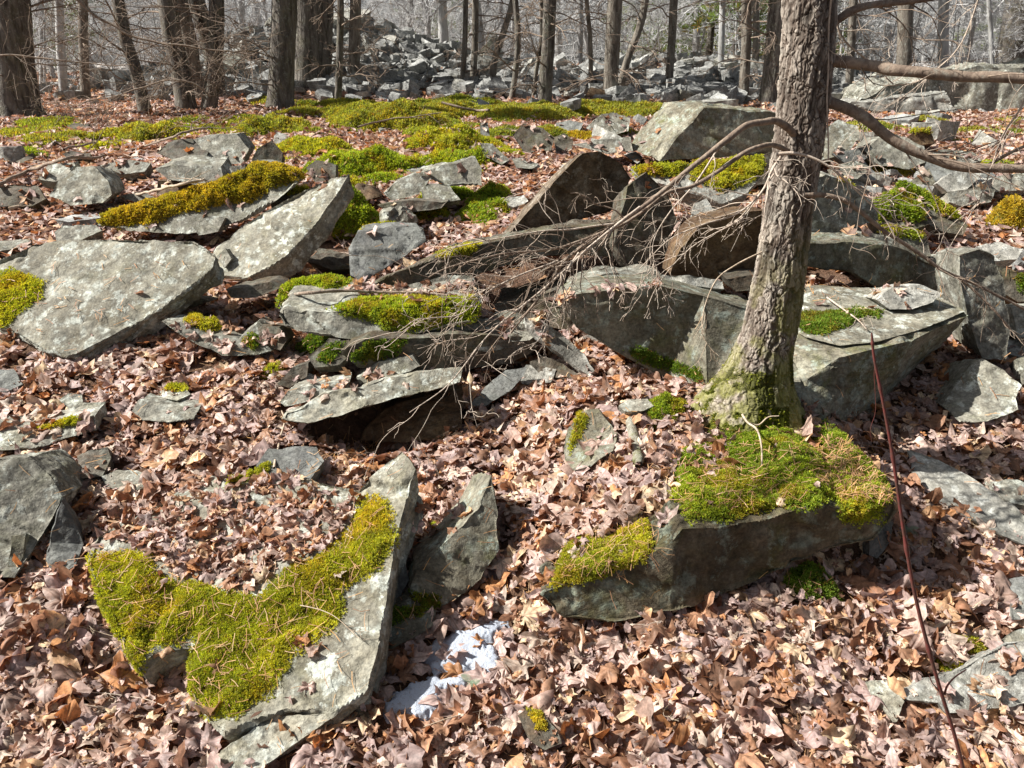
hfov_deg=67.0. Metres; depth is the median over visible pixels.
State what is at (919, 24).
sapling
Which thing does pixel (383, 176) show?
moss cushion
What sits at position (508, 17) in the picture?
tree
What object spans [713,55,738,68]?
slate flake
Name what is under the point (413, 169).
slate flake
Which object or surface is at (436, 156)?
moss cushion
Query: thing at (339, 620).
twig
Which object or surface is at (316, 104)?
moss patch
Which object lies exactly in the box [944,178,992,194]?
slate flake
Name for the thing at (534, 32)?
tree
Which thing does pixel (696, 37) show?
tree
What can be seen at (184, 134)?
moss patch
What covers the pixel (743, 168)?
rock
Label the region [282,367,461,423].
rock
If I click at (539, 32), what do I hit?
sapling
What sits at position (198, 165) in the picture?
rock
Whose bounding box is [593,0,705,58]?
sapling
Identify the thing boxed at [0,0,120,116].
tree
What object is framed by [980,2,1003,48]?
sapling
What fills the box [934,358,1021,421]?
rock
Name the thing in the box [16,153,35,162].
rock
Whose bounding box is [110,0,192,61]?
sapling
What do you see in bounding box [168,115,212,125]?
moss patch
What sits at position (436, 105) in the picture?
moss cushion
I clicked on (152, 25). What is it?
sapling
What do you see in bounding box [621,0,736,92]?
tree
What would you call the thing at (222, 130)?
moss patch
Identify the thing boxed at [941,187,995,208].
rock
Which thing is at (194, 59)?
tree
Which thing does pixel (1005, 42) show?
tree
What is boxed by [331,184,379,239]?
moss cushion
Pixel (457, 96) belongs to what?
moss patch
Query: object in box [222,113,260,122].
moss patch
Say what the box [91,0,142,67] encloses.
sapling
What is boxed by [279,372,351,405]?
rock
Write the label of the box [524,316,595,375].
rock
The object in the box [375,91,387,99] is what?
slate flake
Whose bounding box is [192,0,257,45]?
sapling
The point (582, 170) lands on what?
rock
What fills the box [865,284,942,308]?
rock
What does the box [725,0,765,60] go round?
tree
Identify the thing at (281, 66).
tree
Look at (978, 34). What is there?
sapling
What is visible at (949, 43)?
sapling
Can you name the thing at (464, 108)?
fallen stick
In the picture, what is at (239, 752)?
rock
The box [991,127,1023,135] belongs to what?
moss patch
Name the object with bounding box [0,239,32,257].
rock
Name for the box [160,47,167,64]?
slate flake
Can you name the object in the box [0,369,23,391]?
rock
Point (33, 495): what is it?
rock
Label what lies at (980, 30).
evergreen tree
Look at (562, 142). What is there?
rock
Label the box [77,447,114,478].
rock
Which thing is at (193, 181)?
fallen stick
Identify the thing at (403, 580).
rock
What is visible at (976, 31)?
sapling
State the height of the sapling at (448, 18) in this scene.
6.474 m
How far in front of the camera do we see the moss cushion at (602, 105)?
12.11 m
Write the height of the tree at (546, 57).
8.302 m
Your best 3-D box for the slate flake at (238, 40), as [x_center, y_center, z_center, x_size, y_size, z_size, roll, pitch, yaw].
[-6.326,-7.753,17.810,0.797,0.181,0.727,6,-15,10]
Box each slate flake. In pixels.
[0,146,25,163]
[55,214,100,227]
[91,67,121,80]
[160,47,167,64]
[223,53,247,73]
[229,33,249,43]
[235,40,256,59]
[264,17,270,25]
[273,138,286,143]
[274,132,288,138]
[290,369,320,383]
[333,7,370,32]
[355,90,369,98]
[360,62,371,72]
[361,17,374,30]
[362,35,370,42]
[374,18,392,31]
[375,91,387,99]
[383,18,396,28]
[383,35,395,44]
[407,166,424,171]
[415,44,426,49]
[421,38,458,55]
[452,78,464,91]
[477,56,503,68]
[478,35,502,55]
[482,41,503,57]
[483,51,512,64]
[505,195,527,210]
[520,365,555,385]
[527,59,535,66]
[553,52,567,67]
[558,86,575,91]
[564,91,574,98]
[580,58,597,70]
[583,335,599,342]
[591,123,640,153]
[633,50,656,61]
[633,114,648,124]
[637,55,654,68]
[671,93,679,101]
[677,89,696,100]
[683,58,693,66]
[701,98,738,105]
[710,92,727,98]
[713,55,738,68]
[750,58,762,69]
[753,78,761,87]
[767,102,775,109]
[831,91,842,98]
[850,179,864,187]
[850,181,871,193]
[853,162,878,184]
[856,132,877,143]
[864,186,887,192]
[872,172,895,186]
[879,169,901,179]
[881,114,919,124]
[897,177,911,182]
[911,120,960,143]
[913,183,943,197]
[915,110,950,118]
[924,162,995,182]
[925,117,938,121]
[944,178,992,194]
[972,129,1004,148]
[1007,339,1023,358]
[1009,256,1023,270]
[1013,339,1023,347]
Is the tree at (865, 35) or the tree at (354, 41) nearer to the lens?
the tree at (354, 41)
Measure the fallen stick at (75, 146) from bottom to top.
0.271 m
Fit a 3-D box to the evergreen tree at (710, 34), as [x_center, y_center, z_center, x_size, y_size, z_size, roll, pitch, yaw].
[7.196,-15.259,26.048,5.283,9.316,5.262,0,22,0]
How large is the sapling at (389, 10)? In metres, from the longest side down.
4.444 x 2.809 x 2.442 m
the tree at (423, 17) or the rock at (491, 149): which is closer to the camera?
the rock at (491, 149)
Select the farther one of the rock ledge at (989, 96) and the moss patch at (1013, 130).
the rock ledge at (989, 96)
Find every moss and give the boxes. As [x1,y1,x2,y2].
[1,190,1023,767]
[866,188,927,231]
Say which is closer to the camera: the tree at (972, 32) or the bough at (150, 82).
the bough at (150, 82)
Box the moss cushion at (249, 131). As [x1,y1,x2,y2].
[234,124,269,138]
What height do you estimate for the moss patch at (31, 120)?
0.202 m
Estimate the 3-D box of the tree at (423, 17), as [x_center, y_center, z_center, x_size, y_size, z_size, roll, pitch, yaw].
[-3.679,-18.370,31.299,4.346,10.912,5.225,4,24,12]
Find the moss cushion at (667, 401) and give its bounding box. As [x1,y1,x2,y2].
[646,391,690,428]
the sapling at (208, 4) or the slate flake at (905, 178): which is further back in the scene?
the sapling at (208, 4)
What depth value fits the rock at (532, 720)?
2.14 m
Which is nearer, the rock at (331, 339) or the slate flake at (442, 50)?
the rock at (331, 339)
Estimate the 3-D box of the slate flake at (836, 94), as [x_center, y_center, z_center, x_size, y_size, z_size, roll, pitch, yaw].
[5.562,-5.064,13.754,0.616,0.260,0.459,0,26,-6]
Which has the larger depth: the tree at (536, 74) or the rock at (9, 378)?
the tree at (536, 74)
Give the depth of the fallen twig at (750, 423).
2.71 m
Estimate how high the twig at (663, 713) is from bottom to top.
0.081 m
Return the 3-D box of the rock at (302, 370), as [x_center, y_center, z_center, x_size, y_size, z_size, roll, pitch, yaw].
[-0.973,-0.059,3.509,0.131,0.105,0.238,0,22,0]
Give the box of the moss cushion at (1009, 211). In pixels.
[985,194,1023,233]
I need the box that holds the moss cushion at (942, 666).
[935,659,963,671]
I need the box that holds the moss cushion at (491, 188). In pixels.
[473,180,512,197]
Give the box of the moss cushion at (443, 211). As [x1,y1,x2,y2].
[423,207,450,217]
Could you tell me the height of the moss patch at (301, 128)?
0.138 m
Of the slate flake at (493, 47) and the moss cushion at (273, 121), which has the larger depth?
the slate flake at (493, 47)
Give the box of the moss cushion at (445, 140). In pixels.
[398,122,507,151]
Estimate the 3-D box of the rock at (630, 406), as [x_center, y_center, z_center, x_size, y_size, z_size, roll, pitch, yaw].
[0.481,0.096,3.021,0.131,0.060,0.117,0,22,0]
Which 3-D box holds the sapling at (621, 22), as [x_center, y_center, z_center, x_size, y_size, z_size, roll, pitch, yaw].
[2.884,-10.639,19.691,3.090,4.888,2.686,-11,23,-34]
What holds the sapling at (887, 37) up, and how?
on the ground
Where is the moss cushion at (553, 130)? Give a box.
[489,123,570,140]
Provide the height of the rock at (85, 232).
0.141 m
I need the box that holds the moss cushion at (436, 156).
[419,147,499,166]
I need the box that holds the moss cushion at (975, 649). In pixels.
[939,630,988,654]
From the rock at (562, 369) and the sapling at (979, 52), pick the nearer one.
the rock at (562, 369)
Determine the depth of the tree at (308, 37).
15.81 m
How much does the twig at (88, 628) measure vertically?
0.052 m
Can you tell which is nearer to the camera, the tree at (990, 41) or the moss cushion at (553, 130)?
the moss cushion at (553, 130)
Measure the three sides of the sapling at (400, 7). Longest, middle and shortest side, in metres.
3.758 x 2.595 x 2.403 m
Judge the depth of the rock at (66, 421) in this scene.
3.19 m
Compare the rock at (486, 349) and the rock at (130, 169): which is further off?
the rock at (130, 169)
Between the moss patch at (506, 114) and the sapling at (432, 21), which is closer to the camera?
the moss patch at (506, 114)
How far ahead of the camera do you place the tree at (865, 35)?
25.17 m
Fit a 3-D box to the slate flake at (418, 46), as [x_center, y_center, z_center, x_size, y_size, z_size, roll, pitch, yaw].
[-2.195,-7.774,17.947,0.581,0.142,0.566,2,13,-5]
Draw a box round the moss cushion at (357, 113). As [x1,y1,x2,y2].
[324,98,461,133]
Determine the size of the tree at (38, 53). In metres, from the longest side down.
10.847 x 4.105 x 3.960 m
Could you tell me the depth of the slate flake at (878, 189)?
6.13 m
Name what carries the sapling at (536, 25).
on the ground
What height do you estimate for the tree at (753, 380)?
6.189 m
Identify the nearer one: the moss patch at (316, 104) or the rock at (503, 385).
the rock at (503, 385)
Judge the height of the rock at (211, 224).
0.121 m
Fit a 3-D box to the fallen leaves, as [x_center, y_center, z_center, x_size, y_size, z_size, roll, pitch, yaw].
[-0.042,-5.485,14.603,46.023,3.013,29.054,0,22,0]
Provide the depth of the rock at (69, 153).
7.40 m
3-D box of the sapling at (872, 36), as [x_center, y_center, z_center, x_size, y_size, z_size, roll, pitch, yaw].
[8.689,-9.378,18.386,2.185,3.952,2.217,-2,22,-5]
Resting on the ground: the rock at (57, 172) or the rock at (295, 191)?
the rock at (57, 172)
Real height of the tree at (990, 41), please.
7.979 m
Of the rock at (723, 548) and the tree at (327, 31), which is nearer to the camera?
the rock at (723, 548)
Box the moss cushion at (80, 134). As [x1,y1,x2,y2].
[54,129,104,141]
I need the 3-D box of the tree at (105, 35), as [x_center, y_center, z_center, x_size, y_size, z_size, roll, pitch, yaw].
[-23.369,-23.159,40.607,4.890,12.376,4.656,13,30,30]
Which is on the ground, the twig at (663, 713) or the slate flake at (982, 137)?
the slate flake at (982, 137)
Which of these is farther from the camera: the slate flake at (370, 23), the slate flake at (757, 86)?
the slate flake at (370, 23)
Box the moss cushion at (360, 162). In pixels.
[302,143,426,176]
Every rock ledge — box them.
[828,91,958,112]
[840,58,1023,111]
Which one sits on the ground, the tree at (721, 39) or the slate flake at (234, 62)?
the tree at (721, 39)
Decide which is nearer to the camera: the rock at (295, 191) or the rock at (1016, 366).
the rock at (1016, 366)
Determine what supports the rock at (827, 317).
on the rock at (824, 369)
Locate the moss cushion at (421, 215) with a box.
[412,211,435,225]
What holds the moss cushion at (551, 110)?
on the ground
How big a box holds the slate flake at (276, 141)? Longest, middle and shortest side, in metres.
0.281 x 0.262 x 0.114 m
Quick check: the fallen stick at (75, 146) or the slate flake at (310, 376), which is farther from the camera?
the fallen stick at (75, 146)
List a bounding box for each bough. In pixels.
[0,0,170,118]
[23,28,242,127]
[56,0,282,109]
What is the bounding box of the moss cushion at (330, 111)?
[321,103,347,118]
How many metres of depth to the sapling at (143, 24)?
27.22 m
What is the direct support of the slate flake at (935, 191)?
on the ground
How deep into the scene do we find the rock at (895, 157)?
6.61 m
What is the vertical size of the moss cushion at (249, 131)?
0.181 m
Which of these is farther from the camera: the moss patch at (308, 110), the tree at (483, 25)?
the tree at (483, 25)
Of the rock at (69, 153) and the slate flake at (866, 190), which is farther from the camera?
the rock at (69, 153)
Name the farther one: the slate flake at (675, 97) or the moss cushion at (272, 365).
the slate flake at (675, 97)
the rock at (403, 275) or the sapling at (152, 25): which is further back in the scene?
the sapling at (152, 25)
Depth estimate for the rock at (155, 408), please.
3.32 m
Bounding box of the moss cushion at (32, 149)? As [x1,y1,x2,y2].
[23,145,51,158]
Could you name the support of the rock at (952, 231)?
on the ground
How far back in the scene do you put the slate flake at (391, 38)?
17.70 m
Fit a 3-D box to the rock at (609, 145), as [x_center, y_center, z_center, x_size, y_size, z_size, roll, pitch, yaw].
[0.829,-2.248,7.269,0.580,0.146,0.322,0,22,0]
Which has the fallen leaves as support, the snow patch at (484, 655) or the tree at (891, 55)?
the snow patch at (484, 655)
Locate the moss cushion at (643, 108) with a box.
[623,100,662,116]
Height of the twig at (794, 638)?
0.117 m
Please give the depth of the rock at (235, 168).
5.93 m
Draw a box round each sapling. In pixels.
[31,0,130,82]
[32,2,56,66]
[33,0,102,58]
[33,3,115,67]
[34,1,78,66]
[64,0,161,69]
[64,4,112,59]
[68,0,147,68]
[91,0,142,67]
[91,3,118,63]
[94,1,161,59]
[98,2,155,61]
[100,0,159,68]
[109,0,162,66]
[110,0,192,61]
[111,1,154,64]
[127,0,208,59]
[154,2,237,41]
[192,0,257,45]
[207,0,261,32]
[224,0,265,29]
[344,0,421,32]
[368,0,511,57]
[371,0,413,26]
[374,0,431,36]
[375,0,432,37]
[392,0,449,35]
[396,4,456,33]
[416,1,471,48]
[428,0,528,56]
[430,0,508,49]
[431,0,458,40]
[448,0,537,57]
[451,0,603,56]
[469,0,503,46]
[504,0,605,57]
[519,0,575,58]
[520,0,592,64]
[520,1,567,61]
[561,0,604,59]
[561,0,690,61]
[562,1,605,57]
[576,3,648,57]
[581,0,643,50]
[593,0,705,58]
[604,0,709,58]
[624,0,701,57]
[635,0,717,52]
[681,0,766,53]
[703,0,767,57]
[714,1,767,53]
[835,0,896,59]
[837,0,896,59]
[837,0,950,63]
[838,0,915,55]
[838,0,920,61]
[842,0,917,54]
[844,0,967,60]
[857,5,928,60]
[870,333,965,767]
[873,0,1023,67]
[873,14,921,59]
[876,2,937,54]
[883,0,996,66]
[913,0,970,62]
[913,0,999,64]
[914,0,971,65]
[920,0,966,64]
[920,3,984,60]
[932,0,1002,64]
[937,0,997,63]
[949,0,1004,60]
[951,0,1002,64]
[965,1,998,63]
[973,0,1023,60]
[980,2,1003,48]
[995,0,1023,39]
[995,44,1023,63]
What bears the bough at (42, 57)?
on the ground
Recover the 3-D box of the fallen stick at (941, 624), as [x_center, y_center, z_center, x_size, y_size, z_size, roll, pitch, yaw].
[1.365,0.728,2.415,0.431,0.115,0.075,-9,24,-20]
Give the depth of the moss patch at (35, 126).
10.18 m
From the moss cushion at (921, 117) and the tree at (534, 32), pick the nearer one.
the moss cushion at (921, 117)
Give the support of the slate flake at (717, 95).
on the ground
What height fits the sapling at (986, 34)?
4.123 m
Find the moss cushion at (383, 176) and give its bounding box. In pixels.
[358,170,403,185]
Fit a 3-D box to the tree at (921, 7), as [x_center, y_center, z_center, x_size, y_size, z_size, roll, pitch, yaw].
[11.763,-12.308,21.493,3.150,7.358,2.699,17,29,34]
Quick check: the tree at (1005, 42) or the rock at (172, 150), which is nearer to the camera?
the rock at (172, 150)
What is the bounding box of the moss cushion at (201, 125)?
[181,122,225,131]
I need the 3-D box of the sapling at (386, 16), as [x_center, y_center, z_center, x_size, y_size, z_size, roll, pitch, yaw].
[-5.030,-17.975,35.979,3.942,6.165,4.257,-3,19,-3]
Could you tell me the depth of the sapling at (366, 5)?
28.14 m
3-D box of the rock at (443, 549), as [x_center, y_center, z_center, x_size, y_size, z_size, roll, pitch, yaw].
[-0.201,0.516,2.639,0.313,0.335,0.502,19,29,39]
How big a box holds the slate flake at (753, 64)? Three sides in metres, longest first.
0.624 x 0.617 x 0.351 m
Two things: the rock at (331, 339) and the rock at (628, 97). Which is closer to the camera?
the rock at (331, 339)
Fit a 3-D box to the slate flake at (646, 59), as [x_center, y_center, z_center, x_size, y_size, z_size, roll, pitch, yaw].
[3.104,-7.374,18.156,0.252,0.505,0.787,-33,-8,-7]
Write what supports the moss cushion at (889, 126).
on the ground
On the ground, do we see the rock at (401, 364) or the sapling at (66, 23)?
the sapling at (66, 23)
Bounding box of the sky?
[34,0,989,63]
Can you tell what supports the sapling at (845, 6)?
on the ground
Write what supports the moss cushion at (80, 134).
on the ground
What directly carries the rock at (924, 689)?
on the ground
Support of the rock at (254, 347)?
on the fallen leaves
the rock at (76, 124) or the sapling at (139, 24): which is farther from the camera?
the sapling at (139, 24)
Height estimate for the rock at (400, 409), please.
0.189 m
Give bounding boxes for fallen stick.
[0,100,267,185]
[8,169,219,209]
[63,120,163,150]
[262,272,447,297]
[273,410,284,468]
[357,107,441,127]
[441,101,489,111]
[547,380,578,450]
[826,297,881,330]
[837,635,892,728]
[901,596,1001,648]
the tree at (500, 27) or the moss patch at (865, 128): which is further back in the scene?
the tree at (500, 27)
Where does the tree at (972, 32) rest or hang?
on the ground
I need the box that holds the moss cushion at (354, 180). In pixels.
[350,174,365,186]
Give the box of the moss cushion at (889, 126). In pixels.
[878,120,910,132]
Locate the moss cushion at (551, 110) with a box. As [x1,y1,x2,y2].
[475,101,585,121]
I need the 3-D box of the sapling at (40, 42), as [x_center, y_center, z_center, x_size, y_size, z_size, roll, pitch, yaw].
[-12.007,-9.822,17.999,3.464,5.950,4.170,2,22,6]
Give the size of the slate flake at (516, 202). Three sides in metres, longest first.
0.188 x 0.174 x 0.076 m
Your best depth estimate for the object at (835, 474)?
2.51 m
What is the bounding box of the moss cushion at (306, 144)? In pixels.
[255,134,353,156]
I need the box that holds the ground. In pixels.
[0,61,1023,767]
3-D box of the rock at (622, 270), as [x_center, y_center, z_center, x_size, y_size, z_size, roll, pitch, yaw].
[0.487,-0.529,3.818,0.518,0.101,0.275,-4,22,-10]
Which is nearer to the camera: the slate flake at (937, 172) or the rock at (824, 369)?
the rock at (824, 369)
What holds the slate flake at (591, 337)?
on the ground
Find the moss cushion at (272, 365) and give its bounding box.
[259,360,287,379]
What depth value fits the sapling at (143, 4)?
18.34 m
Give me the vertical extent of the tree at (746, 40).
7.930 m
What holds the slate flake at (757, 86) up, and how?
on the ground
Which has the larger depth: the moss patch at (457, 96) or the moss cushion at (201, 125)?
the moss patch at (457, 96)
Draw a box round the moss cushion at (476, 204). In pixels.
[453,194,510,224]
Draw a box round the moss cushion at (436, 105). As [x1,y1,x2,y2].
[418,98,480,117]
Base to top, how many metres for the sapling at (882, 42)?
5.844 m
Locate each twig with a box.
[22,619,113,636]
[91,692,165,706]
[300,605,363,638]
[424,709,501,726]
[578,617,662,636]
[628,700,689,731]
[737,616,829,649]
[741,414,778,464]
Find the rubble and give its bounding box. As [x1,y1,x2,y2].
[39,24,987,111]
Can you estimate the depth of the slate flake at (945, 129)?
8.70 m
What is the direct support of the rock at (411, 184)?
on the fallen leaves
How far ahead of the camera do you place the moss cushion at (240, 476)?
2.85 m
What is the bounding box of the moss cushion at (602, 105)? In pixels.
[554,98,635,117]
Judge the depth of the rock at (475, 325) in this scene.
3.60 m
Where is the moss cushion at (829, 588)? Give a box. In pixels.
[782,559,844,606]
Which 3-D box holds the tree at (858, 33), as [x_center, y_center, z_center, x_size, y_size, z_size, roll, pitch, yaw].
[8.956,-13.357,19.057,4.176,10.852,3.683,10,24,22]
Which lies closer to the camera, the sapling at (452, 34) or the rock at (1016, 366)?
the rock at (1016, 366)
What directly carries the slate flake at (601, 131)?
on the ground
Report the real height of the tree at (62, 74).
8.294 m
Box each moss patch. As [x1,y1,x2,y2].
[12,115,82,126]
[14,131,81,147]
[21,122,71,129]
[37,119,69,127]
[163,132,200,139]
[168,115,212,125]
[202,125,237,133]
[217,119,242,126]
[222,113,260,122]
[246,95,294,104]
[266,105,324,117]
[289,125,330,135]
[295,98,317,105]
[312,98,355,106]
[318,97,376,107]
[340,126,366,132]
[400,125,440,135]
[410,96,458,104]
[411,153,425,158]
[433,93,502,103]
[437,118,479,128]
[468,139,509,148]
[481,110,543,121]
[497,146,532,157]
[526,99,548,104]
[846,121,859,124]
[857,124,869,131]
[981,158,1013,163]
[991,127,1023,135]
[994,116,1023,124]
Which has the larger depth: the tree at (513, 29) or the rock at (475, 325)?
the tree at (513, 29)
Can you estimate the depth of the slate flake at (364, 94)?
14.69 m
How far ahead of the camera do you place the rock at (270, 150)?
6.29 m
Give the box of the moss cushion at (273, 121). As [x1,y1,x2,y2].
[230,112,311,133]
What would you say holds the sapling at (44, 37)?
on the ground
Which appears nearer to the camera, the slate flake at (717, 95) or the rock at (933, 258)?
the rock at (933, 258)
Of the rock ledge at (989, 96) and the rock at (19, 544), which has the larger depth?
the rock ledge at (989, 96)
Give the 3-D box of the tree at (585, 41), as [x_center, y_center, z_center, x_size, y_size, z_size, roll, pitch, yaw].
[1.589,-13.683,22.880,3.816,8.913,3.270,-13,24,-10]
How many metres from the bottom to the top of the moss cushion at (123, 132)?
0.290 m
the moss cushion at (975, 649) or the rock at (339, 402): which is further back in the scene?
the rock at (339, 402)
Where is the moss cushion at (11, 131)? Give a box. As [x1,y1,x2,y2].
[0,126,64,136]
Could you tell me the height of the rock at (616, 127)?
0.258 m
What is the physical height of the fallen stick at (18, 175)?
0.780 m
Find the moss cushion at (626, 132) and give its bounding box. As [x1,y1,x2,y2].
[621,127,638,135]
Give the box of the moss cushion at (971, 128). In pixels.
[957,124,991,133]
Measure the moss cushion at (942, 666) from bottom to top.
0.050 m
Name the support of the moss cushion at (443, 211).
on the ground
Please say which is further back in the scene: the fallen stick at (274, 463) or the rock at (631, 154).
the rock at (631, 154)
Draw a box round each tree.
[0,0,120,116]
[31,0,90,77]
[31,0,283,114]
[32,0,104,98]
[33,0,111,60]
[33,27,49,73]
[34,0,78,83]
[34,0,98,90]
[70,2,132,63]
[76,0,138,78]
[84,0,269,109]
[96,0,258,99]
[117,0,224,111]
[125,1,161,58]
[147,0,265,46]
[156,0,268,96]
[182,0,381,113]
[205,0,263,31]
[226,0,373,89]
[233,0,270,27]
[234,0,261,26]
[249,0,270,24]
[295,0,406,98]
[305,0,389,78]
[322,0,397,85]
[327,0,1023,479]
[374,0,427,33]
[378,0,420,28]
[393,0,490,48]
[401,0,435,33]
[405,0,451,37]
[414,0,509,79]
[416,0,497,42]
[425,0,530,75]
[447,0,523,54]
[447,0,560,56]
[450,0,562,80]
[458,1,514,49]
[474,0,559,101]
[478,0,621,102]
[483,1,538,57]
[519,0,639,63]
[520,0,575,97]
[521,16,562,58]
[522,0,569,46]
[554,0,605,60]
[555,0,606,56]
[556,0,660,94]
[565,0,628,56]
[582,0,631,85]
[597,0,668,85]
[620,0,718,56]
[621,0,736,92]
[638,0,735,56]
[646,0,714,51]
[647,5,701,52]
[678,0,752,66]
[679,0,846,55]
[685,0,841,102]
[693,0,779,101]
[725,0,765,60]
[726,12,761,51]
[751,1,862,55]
[834,0,894,84]
[838,0,894,56]
[838,0,971,77]
[860,8,879,58]
[871,3,920,65]
[876,3,961,65]
[876,7,895,62]
[915,0,1022,67]
[915,2,932,61]
[918,0,1003,61]
[925,4,996,64]
[955,1,1002,54]
[958,0,1023,63]
[959,0,1000,63]
[977,12,1001,56]
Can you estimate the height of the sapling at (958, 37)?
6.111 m
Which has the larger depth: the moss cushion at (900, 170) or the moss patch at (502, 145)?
the moss patch at (502, 145)
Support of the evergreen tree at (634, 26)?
on the ground
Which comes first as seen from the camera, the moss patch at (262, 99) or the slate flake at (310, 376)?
the slate flake at (310, 376)
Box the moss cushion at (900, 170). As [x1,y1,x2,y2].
[866,163,915,179]
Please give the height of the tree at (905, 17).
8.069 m
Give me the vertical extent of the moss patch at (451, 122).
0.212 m
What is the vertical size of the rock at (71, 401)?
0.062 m
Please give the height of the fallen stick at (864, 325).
0.177 m
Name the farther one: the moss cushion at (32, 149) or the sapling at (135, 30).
the sapling at (135, 30)
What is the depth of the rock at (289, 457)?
2.98 m
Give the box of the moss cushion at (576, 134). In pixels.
[566,129,622,140]
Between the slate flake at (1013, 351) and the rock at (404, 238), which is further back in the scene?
the rock at (404, 238)
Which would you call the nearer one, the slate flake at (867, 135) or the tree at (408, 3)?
the slate flake at (867, 135)
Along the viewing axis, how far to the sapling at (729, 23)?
19.39 m
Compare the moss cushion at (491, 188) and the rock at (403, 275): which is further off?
the moss cushion at (491, 188)
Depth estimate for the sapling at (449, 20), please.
37.14 m
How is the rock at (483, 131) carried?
on the ground
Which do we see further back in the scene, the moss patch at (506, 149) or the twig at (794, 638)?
the moss patch at (506, 149)
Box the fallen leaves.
[0,59,1023,767]
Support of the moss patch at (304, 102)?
on the ground
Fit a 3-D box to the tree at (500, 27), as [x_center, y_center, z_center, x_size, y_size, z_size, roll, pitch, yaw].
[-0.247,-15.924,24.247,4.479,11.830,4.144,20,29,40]
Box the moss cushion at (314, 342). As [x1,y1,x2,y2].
[295,333,332,354]
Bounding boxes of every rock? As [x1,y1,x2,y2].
[0,184,50,211]
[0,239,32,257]
[0,239,224,360]
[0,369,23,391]
[0,402,106,450]
[0,449,83,577]
[8,534,29,571]
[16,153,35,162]
[38,161,80,188]
[46,497,83,573]
[49,166,124,205]
[54,225,102,240]
[60,393,83,408]
[63,151,92,162]
[67,123,89,128]
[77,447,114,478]
[85,452,423,743]
[96,160,305,233]
[100,159,152,180]
[101,470,142,492]
[121,193,154,201]
[132,393,200,421]
[156,138,208,159]
[156,155,231,184]
[157,179,192,195]
[160,381,190,401]
[162,311,287,355]
[187,295,217,308]
[192,216,228,234]
[193,133,254,163]
[213,174,353,283]
[215,714,330,767]
[217,248,233,267]
[226,276,290,297]
[230,159,287,175]
[252,141,284,162]
[253,446,323,481]
[257,323,294,349]
[271,183,308,207]
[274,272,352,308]
[277,360,314,387]
[279,275,481,338]
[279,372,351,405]
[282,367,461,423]
[306,160,337,181]
[308,248,349,273]
[308,340,350,371]
[319,337,344,373]
[341,329,537,371]
[349,220,425,280]
[355,183,382,200]
[356,354,419,383]
[360,383,464,442]
[374,219,615,285]
[378,198,448,211]
[379,205,417,222]
[383,156,481,200]
[388,590,435,648]
[396,563,408,597]
[407,472,498,610]
[420,183,459,206]
[432,94,445,98]
[441,344,536,352]
[444,311,527,331]
[470,367,526,405]
[480,122,489,135]
[480,143,508,164]
[490,328,532,341]
[493,310,523,322]
[494,274,573,328]
[502,151,630,233]
[512,158,537,168]
[513,123,554,152]
[518,705,561,749]
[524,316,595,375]
[530,356,577,379]
[538,411,896,622]
[554,133,572,152]
[556,120,582,130]
[558,274,801,401]
[564,408,617,470]
[567,264,661,281]
[571,137,632,153]
[584,87,604,98]
[586,113,629,133]
[606,172,677,267]
[618,399,652,414]
[622,94,634,100]
[624,152,642,163]
[629,153,766,210]
[632,100,775,160]
[659,206,761,279]
[662,275,723,292]
[691,198,712,216]
[717,268,753,290]
[745,151,771,187]
[793,285,967,420]
[798,286,963,345]
[808,232,936,290]
[812,171,877,232]
[821,119,861,165]
[828,161,870,178]
[832,149,867,163]
[838,231,892,242]
[855,134,924,168]
[862,520,892,558]
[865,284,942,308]
[865,680,903,721]
[873,224,931,257]
[894,179,967,237]
[904,641,1023,712]
[907,126,934,147]
[907,449,1023,545]
[910,169,934,185]
[920,149,981,166]
[929,254,935,262]
[933,171,980,193]
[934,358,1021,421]
[935,246,1010,360]
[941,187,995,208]
[975,241,1022,267]
[985,479,1023,509]
[992,173,1023,197]
[997,265,1023,303]
[1002,629,1023,642]
[1006,303,1023,337]
[1009,357,1023,384]
[1009,576,1023,619]
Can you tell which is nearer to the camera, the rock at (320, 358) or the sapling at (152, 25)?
the rock at (320, 358)
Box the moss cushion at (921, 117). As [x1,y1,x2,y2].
[911,114,950,121]
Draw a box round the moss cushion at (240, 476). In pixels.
[223,468,254,487]
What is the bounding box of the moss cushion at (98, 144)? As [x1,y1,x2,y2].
[75,139,126,152]
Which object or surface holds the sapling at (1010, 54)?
on the ground
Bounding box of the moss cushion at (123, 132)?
[97,119,187,143]
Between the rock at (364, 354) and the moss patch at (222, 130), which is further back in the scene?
the moss patch at (222, 130)
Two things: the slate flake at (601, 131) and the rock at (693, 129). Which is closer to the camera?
the rock at (693, 129)
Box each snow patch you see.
[383,674,466,723]
[422,619,509,674]
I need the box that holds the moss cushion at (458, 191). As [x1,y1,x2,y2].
[417,186,473,207]
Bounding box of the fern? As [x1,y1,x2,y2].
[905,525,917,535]
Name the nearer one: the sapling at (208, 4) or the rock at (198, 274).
the rock at (198, 274)
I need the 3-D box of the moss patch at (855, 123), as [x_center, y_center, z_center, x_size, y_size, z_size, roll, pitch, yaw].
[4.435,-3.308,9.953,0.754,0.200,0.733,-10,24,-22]
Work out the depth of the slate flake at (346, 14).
17.98 m
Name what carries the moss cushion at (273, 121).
on the ground
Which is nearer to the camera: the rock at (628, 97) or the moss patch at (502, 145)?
the moss patch at (502, 145)

